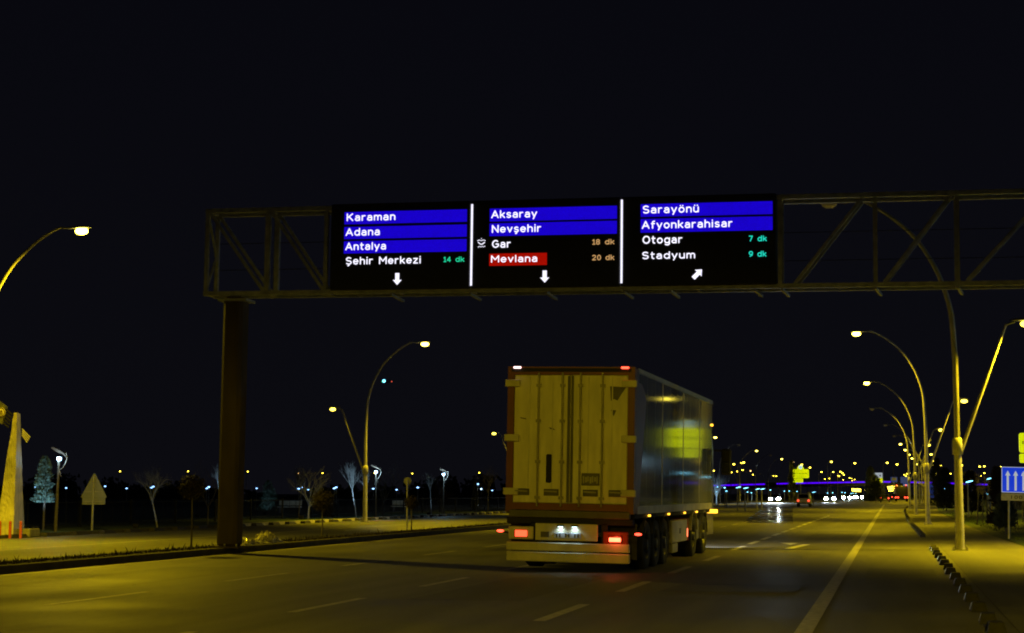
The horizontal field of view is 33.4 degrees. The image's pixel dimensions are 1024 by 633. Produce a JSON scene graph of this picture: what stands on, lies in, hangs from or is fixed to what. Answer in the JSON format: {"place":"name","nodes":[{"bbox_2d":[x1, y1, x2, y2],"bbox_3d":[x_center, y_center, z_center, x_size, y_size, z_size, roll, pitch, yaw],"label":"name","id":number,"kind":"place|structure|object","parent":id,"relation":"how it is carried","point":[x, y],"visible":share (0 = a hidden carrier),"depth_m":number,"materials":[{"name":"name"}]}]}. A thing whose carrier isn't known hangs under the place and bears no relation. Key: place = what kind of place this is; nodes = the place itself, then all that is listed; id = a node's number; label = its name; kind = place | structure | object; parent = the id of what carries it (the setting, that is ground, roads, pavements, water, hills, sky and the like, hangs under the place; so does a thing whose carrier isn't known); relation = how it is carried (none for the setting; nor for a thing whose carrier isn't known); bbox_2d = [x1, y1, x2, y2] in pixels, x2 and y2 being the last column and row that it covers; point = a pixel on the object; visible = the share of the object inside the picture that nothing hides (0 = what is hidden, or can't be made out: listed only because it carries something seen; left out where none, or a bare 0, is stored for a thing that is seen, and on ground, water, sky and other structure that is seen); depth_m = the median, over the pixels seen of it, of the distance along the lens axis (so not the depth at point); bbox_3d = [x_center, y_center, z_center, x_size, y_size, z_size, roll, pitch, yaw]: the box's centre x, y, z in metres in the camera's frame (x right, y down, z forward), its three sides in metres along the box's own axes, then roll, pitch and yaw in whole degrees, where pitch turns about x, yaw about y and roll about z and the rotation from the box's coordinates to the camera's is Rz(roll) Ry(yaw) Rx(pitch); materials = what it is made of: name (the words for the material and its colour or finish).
{"place":"outdoors","nodes":[
{"label":"outdoors","id":0,"kind":"place"},
{"bbox_2d":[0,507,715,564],"bbox_3d":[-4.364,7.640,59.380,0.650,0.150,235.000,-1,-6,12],"label":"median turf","id":1,"kind":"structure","parent":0,"point":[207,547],"depth_m":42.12,"materials":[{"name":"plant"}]},
{"bbox_2d":[177,474,207,549],"bbox_3d":[-8.033,4.887,42.766,0.758,1.922,0.764,-1,-6,12],"label":"ball shrub","id":2,"kind":"object","parent":1,"relation":"on","point":[193,485],"visible":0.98,"depth_m":42.71,"materials":[{"name":"green plant"}]},
{"bbox_2d":[241,530,285,544],"bbox_3d":[-7.179,6.169,47.740,0.674,0.356,3.773,-1,-6,12],"label":"shrub","id":3,"kind":"object","parent":1,"relation":"on","point":[262,538],"visible":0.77,"depth_m":48.11,"materials":[{"name":"green plant"}]},
{"bbox_2d":[0,499,740,532],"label":"park lawn","id":4,"kind":"structure","parent":0,"point":[33,511],"depth_m":136.08,"materials":[{"name":"green plant"}]},
{"bbox_2d":[0,413,39,536],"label":"gate pillar","id":5,"kind":"structure","parent":4,"relation":"on","point":[11,505],"depth_m":59.32,"materials":[{"name":"stone"}]},
{"bbox_2d":[0,401,29,441],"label":"gate beam","id":6,"kind":"structure","parent":5,"relation":"on","point":[4,410],"depth_m":59.24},
{"bbox_2d":[30,456,54,529],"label":"evergreen tree","id":7,"kind":"object","parent":4,"relation":"on","point":[44,468],"visible":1,"depth_m":67.12,"materials":[{"name":"green plant"}]},
{"bbox_2d":[51,447,66,531],"bbox_3d":[-17.162,6.522,64.398,0.686,3.170,0.180,0,-6,13],"label":"park lamp","id":8,"kind":"object","parent":4,"relation":"on","point":[59,459],"visible":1,"depth_m":64.36,"materials":[{"name":"grey metal"}]},
{"bbox_2d":[81,474,106,529],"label":"warning sign","id":9,"kind":"object","parent":4,"relation":"on","point":[93,494],"visible":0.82,"depth_m":66.52,"materials":[{"name":"metal"}]},
{"bbox_2d":[134,468,171,526],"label":"bare tree","id":10,"kind":"object","parent":4,"relation":"on","point":[158,486],"visible":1,"depth_m":72.57,"materials":[{"name":"brown plant"}]},
{"bbox_2d":[183,457,218,524],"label":"bare tree","id":11,"kind":"object","parent":4,"relation":"on","point":[207,489],"visible":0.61,"depth_m":77.44,"materials":[{"name":"brown plant"}]},
{"bbox_2d":[23,497,504,527],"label":"park fence","id":12,"kind":"object","parent":4,"relation":"on","point":[175,519],"visible":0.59,"depth_m":92.28,"materials":[{"name":"black metal"}]},
{"bbox_2d":[255,480,280,514],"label":"evergreen tree","id":13,"kind":"object","parent":4,"relation":"on","point":[267,490],"visible":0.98,"depth_m":115.61,"materials":[{"name":"green plant"}]},
{"bbox_2d":[277,501,301,512],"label":"park bench","id":14,"kind":"object","parent":4,"relation":"on","point":[287,503],"visible":0.78,"depth_m":125.83,"materials":[{"name":"wood"}]},
{"bbox_2d":[293,464,312,517],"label":"bare tree","id":15,"kind":"object","parent":4,"relation":"on","point":[297,476],"visible":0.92,"depth_m":99.54,"materials":[{"name":"brown plant"}]},
{"bbox_2d":[287,466,330,518],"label":"bare tree","id":16,"kind":"object","parent":4,"relation":"on","point":[309,501],"visible":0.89,"depth_m":97.16,"materials":[{"name":"brown plant"}]},
{"bbox_2d":[323,487,333,517],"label":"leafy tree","id":17,"kind":"object","parent":4,"relation":"on","point":[327,513],"visible":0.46,"depth_m":100.02,"materials":[{"name":"green plant"}]},
{"bbox_2d":[341,462,360,516],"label":"bare tree","id":18,"kind":"object","parent":4,"relation":"on","point":[351,483],"visible":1,"depth_m":104.00,"materials":[{"name":"grey plant"}]},
{"bbox_2d":[371,465,380,516],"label":"park lamp","id":19,"kind":"object","parent":4,"relation":"on","point":[376,478],"visible":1,"depth_m":103.68,"materials":[{"name":"grey metal"}]},
{"bbox_2d":[367,461,402,515],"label":"bare tree","id":20,"kind":"object","parent":4,"relation":"on","point":[382,491],"visible":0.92,"depth_m":109.68,"materials":[{"name":"brown plant"}]},
{"bbox_2d":[390,500,405,511],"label":"park bench","id":21,"kind":"object","parent":4,"relation":"on","point":[399,502],"visible":0.63,"depth_m":132.41,"materials":[{"name":"wood"}]},
{"bbox_2d":[426,474,436,514],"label":"bare tree","id":22,"kind":"object","parent":4,"relation":"on","point":[428,479],"visible":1,"depth_m":115.25,"materials":[{"name":"brown plant"}]},
{"bbox_2d":[428,475,452,512],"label":"leafy tree","id":23,"kind":"object","parent":4,"relation":"on","point":[447,484],"visible":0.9,"depth_m":125.35,"materials":[{"name":"green plant"}]},
{"bbox_2d":[439,468,447,513],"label":"park lamp","id":24,"kind":"object","parent":4,"relation":"on","point":[443,489],"visible":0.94,"depth_m":117.15,"materials":[{"name":"grey metal"}]},
{"bbox_2d":[470,478,479,512],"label":"evergreen tree","id":25,"kind":"object","parent":4,"relation":"on","point":[475,503],"visible":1,"depth_m":127.86,"materials":[{"name":"green plant"}]},
{"bbox_2d":[467,462,499,511],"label":"bare tree","id":26,"kind":"object","parent":4,"relation":"on","point":[489,483],"visible":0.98,"depth_m":134.87,"materials":[{"name":"brown plant"}]},
{"bbox_2d":[0,500,769,560],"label":"service road","id":27,"kind":"structure","parent":0,"point":[64,543],"depth_m":62.62,"materials":[{"name":"grey asphalt"}]},
{"bbox_2d":[8,521,11,537],"bbox_3d":[-17.192,7.298,58.456,0.100,0.600,0.095,-1,-6,12],"label":"marker post","id":28,"kind":"object","parent":27,"relation":"on","point":[10,529],"visible":1,"depth_m":58.42,"materials":[{"name":"orange plastic"}]},
{"bbox_2d":[11,534,28,537],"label":"kerb block","id":29,"kind":"structure","parent":27,"relation":"on","point":[17,536],"depth_m":58.89,"materials":[{"name":"black concrete"}]},
{"bbox_2d":[19,521,21,538],"bbox_3d":[-16.805,7.289,58.370,0.100,0.600,0.095,-1,-6,12],"label":"marker post","id":30,"kind":"object","parent":27,"relation":"on","point":[20,529],"visible":1,"depth_m":58.33,"materials":[{"name":"orange plastic"}]},
{"bbox_2d":[0,225,90,288],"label":"street lamp","id":31,"kind":"object","parent":27,"relation":"on","point":[81,230],"visible":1,"depth_m":52.88,"materials":[{"name":"metal"}]},
{"bbox_2d":[40,532,59,536],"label":"kerb block","id":32,"kind":"structure","parent":27,"relation":"on","point":[49,534],"depth_m":61.11,"materials":[{"name":"black concrete"}]},
{"bbox_2d":[70,531,88,534],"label":"kerb block","id":33,"kind":"structure","parent":27,"relation":"on","point":[79,533],"depth_m":63.35,"materials":[{"name":"black concrete"}]},
{"bbox_2d":[98,530,115,533],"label":"kerb block","id":34,"kind":"structure","parent":27,"relation":"on","point":[105,531],"depth_m":65.51,"materials":[{"name":"black concrete"}]},
{"bbox_2d":[149,527,164,530],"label":"kerb block","id":35,"kind":"structure","parent":27,"relation":"on","point":[157,529],"depth_m":70.10,"materials":[{"name":"black concrete"}]},
{"bbox_2d":[172,526,186,529],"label":"kerb block","id":36,"kind":"structure","parent":27,"relation":"on","point":[180,528],"depth_m":72.35,"materials":[{"name":"black concrete"}]},
{"bbox_2d":[8,518,497,549],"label":"service lane line","id":37,"kind":"object","parent":27,"relation":"on","point":[215,536],"visible":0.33,"depth_m":58.26,"materials":[{"name":"paint"}]},
{"bbox_2d":[328,341,429,521],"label":"street lamp","id":38,"kind":"object","parent":27,"relation":"on","point":[365,466],"visible":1,"depth_m":92.64,"materials":[{"name":"metal"}]},
{"bbox_2d":[404,477,411,529],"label":"round sign","id":39,"kind":"object","parent":27,"relation":"on","point":[407,481],"visible":0.91,"depth_m":65.42,"materials":[{"name":"metal"}]},
{"bbox_2d":[713,444,740,502],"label":"street lamp","id":40,"kind":"object","parent":27,"relation":"on","point":[719,472],"visible":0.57,"depth_m":285.97,"materials":[{"name":"metal"}]},
{"bbox_2d":[732,450,756,501],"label":"street lamp","id":41,"kind":"object","parent":27,"relation":"on","point":[739,470],"visible":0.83,"depth_m":324.91,"materials":[{"name":"metal"}]},
{"bbox_2d":[745,455,771,500],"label":"street lamp","id":42,"kind":"object","parent":27,"relation":"on","point":[755,478],"visible":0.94,"depth_m":363.74,"materials":[{"name":"metal"}]},
{"bbox_2d":[0,495,1018,632],"bbox_3d":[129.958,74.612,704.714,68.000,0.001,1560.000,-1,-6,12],"label":"road","id":43,"kind":"structure","parent":0,"point":[861,601],"depth_m":26.78,"materials":[{"name":"grey asphalt"}]},
{"bbox_2d":[0,509,717,575],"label":"edge line","id":44,"kind":"object","parent":43,"relation":"on","point":[219,555],"depth_m":41.22,"materials":[{"name":"paint"}]},
{"bbox_2d":[0,507,723,573],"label":"median kerb","id":45,"kind":"structure","parent":43,"relation":"on","point":[38,566],"depth_m":42.17,"materials":[{"name":"grey concrete"}]},
{"bbox_2d":[310,489,334,535],"bbox_3d":[-6.013,6.232,54.130,0.777,1.589,0.797,2,-6,-17],"label":"ball shrub","id":46,"kind":"object","parent":45,"relation":"on","point":[321,501],"visible":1,"depth_m":54.05,"materials":[{"name":"green plant"}]},
{"bbox_2d":[404,495,418,529],"bbox_3d":[-3.797,7.408,64.431,0.579,1.375,0.594,-1,-6,12],"label":"ball shrub","id":47,"kind":"object","parent":45,"relation":"on","point":[410,501],"visible":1,"depth_m":64.36,"materials":[{"name":"green plant"}]},
{"bbox_2d":[44,509,810,632],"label":"lane dashes","id":48,"kind":"object","parent":43,"relation":"on","point":[559,613],"visible":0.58,"depth_m":26.18,"materials":[{"name":"paint"}]},
{"bbox_2d":[0,537,873,594],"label":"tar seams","id":49,"kind":"object","parent":43,"relation":"on","point":[533,581],"visible":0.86,"depth_m":29.43,"materials":[{"name":"black asphalt"}]},
{"bbox_2d":[0,531,936,600],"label":"asphalt patches","id":50,"kind":"object","parent":43,"relation":"on","point":[511,589],"visible":0.86,"depth_m":29.12,"materials":[{"name":"grey asphalt"}]},
{"bbox_2d":[203,188,1023,548],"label":"overhead gantry","id":51,"kind":"object","parent":43,"relation":"on","point":[233,422],"visible":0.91,"depth_m":43.66,"materials":[{"name":"metal"}]},
{"bbox_2d":[330,201,471,290],"bbox_3d":[-2.784,-1.763,43.456,3.680,2.220,0.545,-1,-6,12],"label":"electronic sign","id":52,"kind":"object","parent":51,"relation":"attached to","point":[402,246],"visible":1,"depth_m":43.19,"materials":[{"name":"black"}]},
{"bbox_2d":[470,197,620,288],"bbox_3d":[0.872,-1.800,42.645,3.790,2.220,0.550,-1,-6,12],"label":"electronic sign","id":53,"kind":"object","parent":51,"relation":"attached to","point":[551,243],"visible":0.99,"depth_m":42.39,"materials":[{"name":"black"}]},
{"bbox_2d":[620,193,777,286],"bbox_3d":[4.582,-1.837,41.824,3.790,2.220,0.550,-1,-6,12],"label":"electronic sign","id":54,"kind":"object","parent":51,"relation":"attached to","point":[705,240],"visible":1,"depth_m":41.56,"materials":[{"name":"black"}]},
{"bbox_2d":[497,366,731,568],"bbox_3d":[2.770,3.684,40.211,3.360,3.996,14.350,0,-6,14],"label":"articulated truck","id":55,"kind":"object","parent":43,"relation":"on","point":[611,465],"visible":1,"depth_m":33.55,"materials":[{"name":"white paint"}]},
{"bbox_2d":[713,475,728,508],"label":"bare tree","id":56,"kind":"object","parent":43,"relation":"on","point":[716,492],"visible":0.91,"depth_m":148.83,"materials":[{"name":"grey plant"}]},
{"bbox_2d":[744,507,792,522],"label":"polished asphalt","id":57,"kind":"structure","parent":43,"relation":"on","point":[780,514],"depth_m":118.97,"materials":[{"name":"grey asphalt"}]},
{"bbox_2d":[769,494,780,502],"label":"car","id":58,"kind":"object","parent":43,"relation":"on","point":[775,497],"visible":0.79,"depth_m":278.24,"materials":[{"name":"paint"}]},
{"bbox_2d":[731,518,822,549],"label":"bright lane dashes","id":59,"kind":"object","parent":43,"relation":"on","point":[739,547],"visible":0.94,"depth_m":59.47,"materials":[{"name":"paint"}]},
{"bbox_2d":[786,460,797,501],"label":"evergreen tree","id":60,"kind":"object","parent":43,"relation":"on","point":[791,485],"visible":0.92,"depth_m":324.47,"materials":[{"name":"green plant"}]},
{"bbox_2d":[784,543,809,548],"bbox_3d":[8.373,6.731,50.132,0.887,0.001,5.737,-1,-6,8],"label":"lane arrow","id":61,"kind":"object","parent":43,"relation":"on","point":[797,546],"visible":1,"depth_m":50.26,"materials":[{"name":"paint"}]},
{"bbox_2d":[793,465,808,493],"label":"municipal sign","id":62,"kind":"object","parent":43,"relation":"on","point":[800,472],"visible":1,"depth_m":324.36,"materials":[{"name":"yellow metal"}]},
{"bbox_2d":[797,494,811,506],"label":"car","id":63,"kind":"object","parent":43,"relation":"on","point":[804,499],"visible":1,"depth_m":196.44,"materials":[{"name":"black paint"}]},
{"bbox_2d":[825,494,835,502],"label":"car","id":64,"kind":"object","parent":43,"relation":"on","point":[830,497],"visible":1,"depth_m":290.25,"materials":[{"name":"paint"}]},
{"bbox_2d":[794,505,883,632],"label":"edge line","id":65,"kind":"object","parent":43,"relation":"on","point":[810,621],"visible":1,"depth_m":26.44,"materials":[{"name":"paint"}]},
{"bbox_2d":[863,466,876,500],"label":"evergreen tree","id":66,"kind":"object","parent":43,"relation":"on","point":[870,472],"visible":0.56,"depth_m":292.15,"materials":[{"name":"green plant"}]},
{"bbox_2d":[865,475,887,500],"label":"evergreen tree","id":67,"kind":"object","parent":43,"relation":"on","point":[875,488],"visible":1,"depth_m":281.88,"materials":[{"name":"green plant"}]},
{"bbox_2d":[895,485,907,501],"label":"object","id":68,"kind":"object","parent":43,"relation":"on","point":[901,492],"visible":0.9,"depth_m":320.22,"materials":[{"name":"paint"}]},
{"bbox_2d":[945,567,955,573],"bbox_3d":[8.439,4.886,32.903,0.216,0.120,1.100,-1,-6,12],"label":"lane separator","id":69,"kind":"object","parent":43,"relation":"on","point":[948,570],"visible":0.91,"depth_m":32.42,"materials":[{"name":"black rubber"}]},
{"bbox_2d":[949,572,960,579],"bbox_3d":[8.011,4.671,30.838,0.216,0.120,1.100,-1,-6,14],"label":"lane separator","id":70,"kind":"object","parent":43,"relation":"on","point":[953,575],"visible":0.85,"depth_m":30.35,"materials":[{"name":"black rubber"}]},
{"bbox_2d":[953,578,966,585],"bbox_3d":[7.536,4.458,28.783,0.216,0.120,1.100,-1,-6,12],"label":"lane separator","id":71,"kind":"object","parent":43,"relation":"on","point":[958,581],"visible":0.88,"depth_m":28.29,"materials":[{"name":"black rubber"}]},
{"bbox_2d":[958,584,972,592],"bbox_3d":[7.087,4.245,26.722,0.216,0.120,1.100,-1,-6,12],"label":"lane separator","id":72,"kind":"object","parent":43,"relation":"on","point":[963,588],"visible":0.88,"depth_m":26.23,"materials":[{"name":"black rubber"}]},
{"bbox_2d":[963,592,979,601],"bbox_3d":[6.614,4.032,24.666,0.216,0.120,1.100,-1,-6,10],"label":"lane separator","id":73,"kind":"object","parent":43,"relation":"on","point":[970,596],"visible":0.94,"depth_m":24.17,"materials":[{"name":"black rubber"}]},
{"bbox_2d":[969,601,987,611],"bbox_3d":[6.146,3.818,22.609,0.216,0.120,1.100,-1,-6,10],"label":"lane separator","id":74,"kind":"object","parent":43,"relation":"on","point":[977,606],"visible":0.97,"depth_m":22.11,"materials":[{"name":"black rubber"}]},
{"bbox_2d":[979,612,996,623],"bbox_3d":[5.725,3.604,20.543,0.216,0.120,1.100,-2,-6,15],"label":"lane separator","id":75,"kind":"object","parent":43,"relation":"on","point":[984,617],"visible":0.85,"depth_m":20.06,"materials":[{"name":"black rubber"}]},
{"bbox_2d":[983,620,1006,632],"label":"lane separator","id":76,"kind":"object","parent":43,"relation":"on","point":[993,626],"visible":1,"depth_m":18.70,"materials":[{"name":"concrete"}]},
{"bbox_2d":[0,0,1023,493],"label":"sky","id":77,"kind":"structure","parent":0,"point":[128,121],"materials":[{"name":"black"}]},
{"bbox_2d":[78,494,1022,632],"bbox_3d":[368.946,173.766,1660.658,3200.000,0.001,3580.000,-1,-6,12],"label":"ground","id":78,"kind":"structure","parent":0,"point":[734,496],"depth_m":664.10,"materials":[{"name":"soil"}]},
{"bbox_2d":[0,525,213,538],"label":"plain kerb","id":79,"kind":"structure","parent":78,"relation":"on","point":[97,531],"depth_m":67.11,"materials":[{"name":"grey concrete"}]},
{"bbox_2d":[0,473,505,498],"bbox_3d":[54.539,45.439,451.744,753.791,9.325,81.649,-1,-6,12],"label":"woodland","id":80,"kind":"object","parent":78,"relation":"on","point":[69,487],"visible":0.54,"depth_m":449.76,"materials":[{"name":"green plant"}]},
{"bbox_2d":[243,511,505,525],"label":"park kerb","id":81,"kind":"structure","parent":78,"relation":"on","point":[298,522],"depth_m":94.34,"materials":[{"name":"white paint"}]},
{"bbox_2d":[496,480,987,497],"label":"footbridge","id":82,"kind":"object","parent":78,"relation":"on","point":[812,484],"visible":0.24,"depth_m":608.56,"materials":[{"name":"paint"}]},
{"bbox_2d":[906,500,1023,632],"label":"pavement","id":83,"kind":"structure","parent":0,"point":[991,567],"depth_m":39.06,"materials":[{"name":"concrete"}]},
{"bbox_2d":[870,407,929,509],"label":"street lamp","id":84,"kind":"object","parent":83,"relation":"on","point":[909,491],"visible":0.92,"depth_m":162.94,"materials":[{"name":"metal"}]},
{"bbox_2d":[863,381,941,514],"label":"street lamp","id":85,"kind":"object","parent":83,"relation":"on","point":[915,475],"visible":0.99,"depth_m":124.09,"materials":[{"name":"metal"}]},
{"bbox_2d":[883,424,932,480],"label":"street lamp","id":86,"kind":"object","parent":83,"relation":"on","point":[911,444],"visible":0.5,"depth_m":202.03,"materials":[{"name":"metal"}]},
{"bbox_2d":[851,330,968,523],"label":"street lamp","id":87,"kind":"object","parent":83,"relation":"on","point":[927,466],"visible":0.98,"depth_m":85.23,"materials":[{"name":"metal"}]},
{"bbox_2d":[892,435,933,503],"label":"street lamp","id":88,"kind":"object","parent":83,"relation":"on","point":[919,483],"visible":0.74,"depth_m":240.17,"materials":[{"name":"metal"}]},
{"bbox_2d":[899,443,932,502],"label":"street lamp","id":89,"kind":"object","parent":83,"relation":"on","point":[922,484],"visible":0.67,"depth_m":278.82,"materials":[{"name":"metal"}]},
{"bbox_2d":[821,202,1023,550],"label":"street lamp","id":90,"kind":"object","parent":83,"relation":"on","point":[958,444],"visible":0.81,"depth_m":46.36,"materials":[{"name":"metal"}]},
{"bbox_2d":[936,500,1023,545],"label":"grass verge","id":91,"kind":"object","parent":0,"point":[992,532],"depth_m":79.87,"materials":[{"name":"green plant"}]},
{"bbox_2d":[929,457,944,506],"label":"evergreen tree","id":92,"kind":"object","parent":91,"relation":"on","point":[936,465],"visible":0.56,"depth_m":183.53,"materials":[{"name":"green plant"}]},
{"bbox_2d":[933,467,954,510],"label":"evergreen tree","id":93,"kind":"object","parent":91,"relation":"on","point":[945,480],"visible":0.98,"depth_m":144.48,"materials":[{"name":"green plant"}]},
{"bbox_2d":[966,481,970,516],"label":"feather lamp","id":94,"kind":"object","parent":91,"relation":"on","point":[968,498],"visible":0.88,"depth_m":105.78,"materials":[{"name":"grey metal"}]},
{"bbox_2d":[962,470,984,514],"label":"leafy tree","id":95,"kind":"object","parent":91,"relation":"on","point":[973,494],"visible":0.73,"depth_m":115.16,"materials":[{"name":"green plant"}]},
{"bbox_2d":[974,475,985,524],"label":"bare tree","id":96,"kind":"object","parent":91,"relation":"on","point":[978,491],"visible":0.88,"depth_m":80.61,"materials":[{"name":"brown plant"}]},
{"bbox_2d":[976,475,986,522],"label":"bare tree","id":97,"kind":"object","parent":91,"relation":"on","point":[982,496],"visible":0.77,"depth_m":84.46,"materials":[{"name":"brown plant"}]},
{"bbox_2d":[981,475,990,524],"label":"bare tree","id":98,"kind":"object","parent":91,"relation":"on","point":[987,493],"visible":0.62,"depth_m":78.68,"materials":[{"name":"brown plant"}]},
{"bbox_2d":[985,466,1000,527],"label":"leafy tree","id":99,"kind":"object","parent":91,"relation":"on","point":[994,486],"visible":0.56,"depth_m":71.81,"materials":[{"name":"green plant"}]},
{"bbox_2d":[991,491,1017,533],"bbox_3d":[18.214,7.235,63.160,1.063,1.761,1.004,1,-6,-8],"label":"evergreen tree","id":100,"kind":"object","parent":91,"relation":"on","point":[1000,517],"visible":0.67,"depth_m":62.97,"materials":[{"name":"green plant"}]},
{"bbox_2d":[991,499,1022,509],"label":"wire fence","id":101,"kind":"object","parent":91,"relation":"on","point":[1019,505],"visible":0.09,"depth_m":132.08,"materials":[{"name":"grey metal"}]},
{"bbox_2d":[1001,466,1023,538],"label":"lane sign","id":102,"kind":"object","parent":91,"relation":"on","point":[1012,482],"visible":1,"depth_m":57.43,"materials":[{"name":"blue metal"}]},
{"bbox_2d":[1019,433,1023,462],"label":"municipal sign","id":103,"kind":"object","parent":91,"relation":"on","point":[1021,446],"visible":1,"depth_m":143.66,"materials":[{"name":"yellow metal"}]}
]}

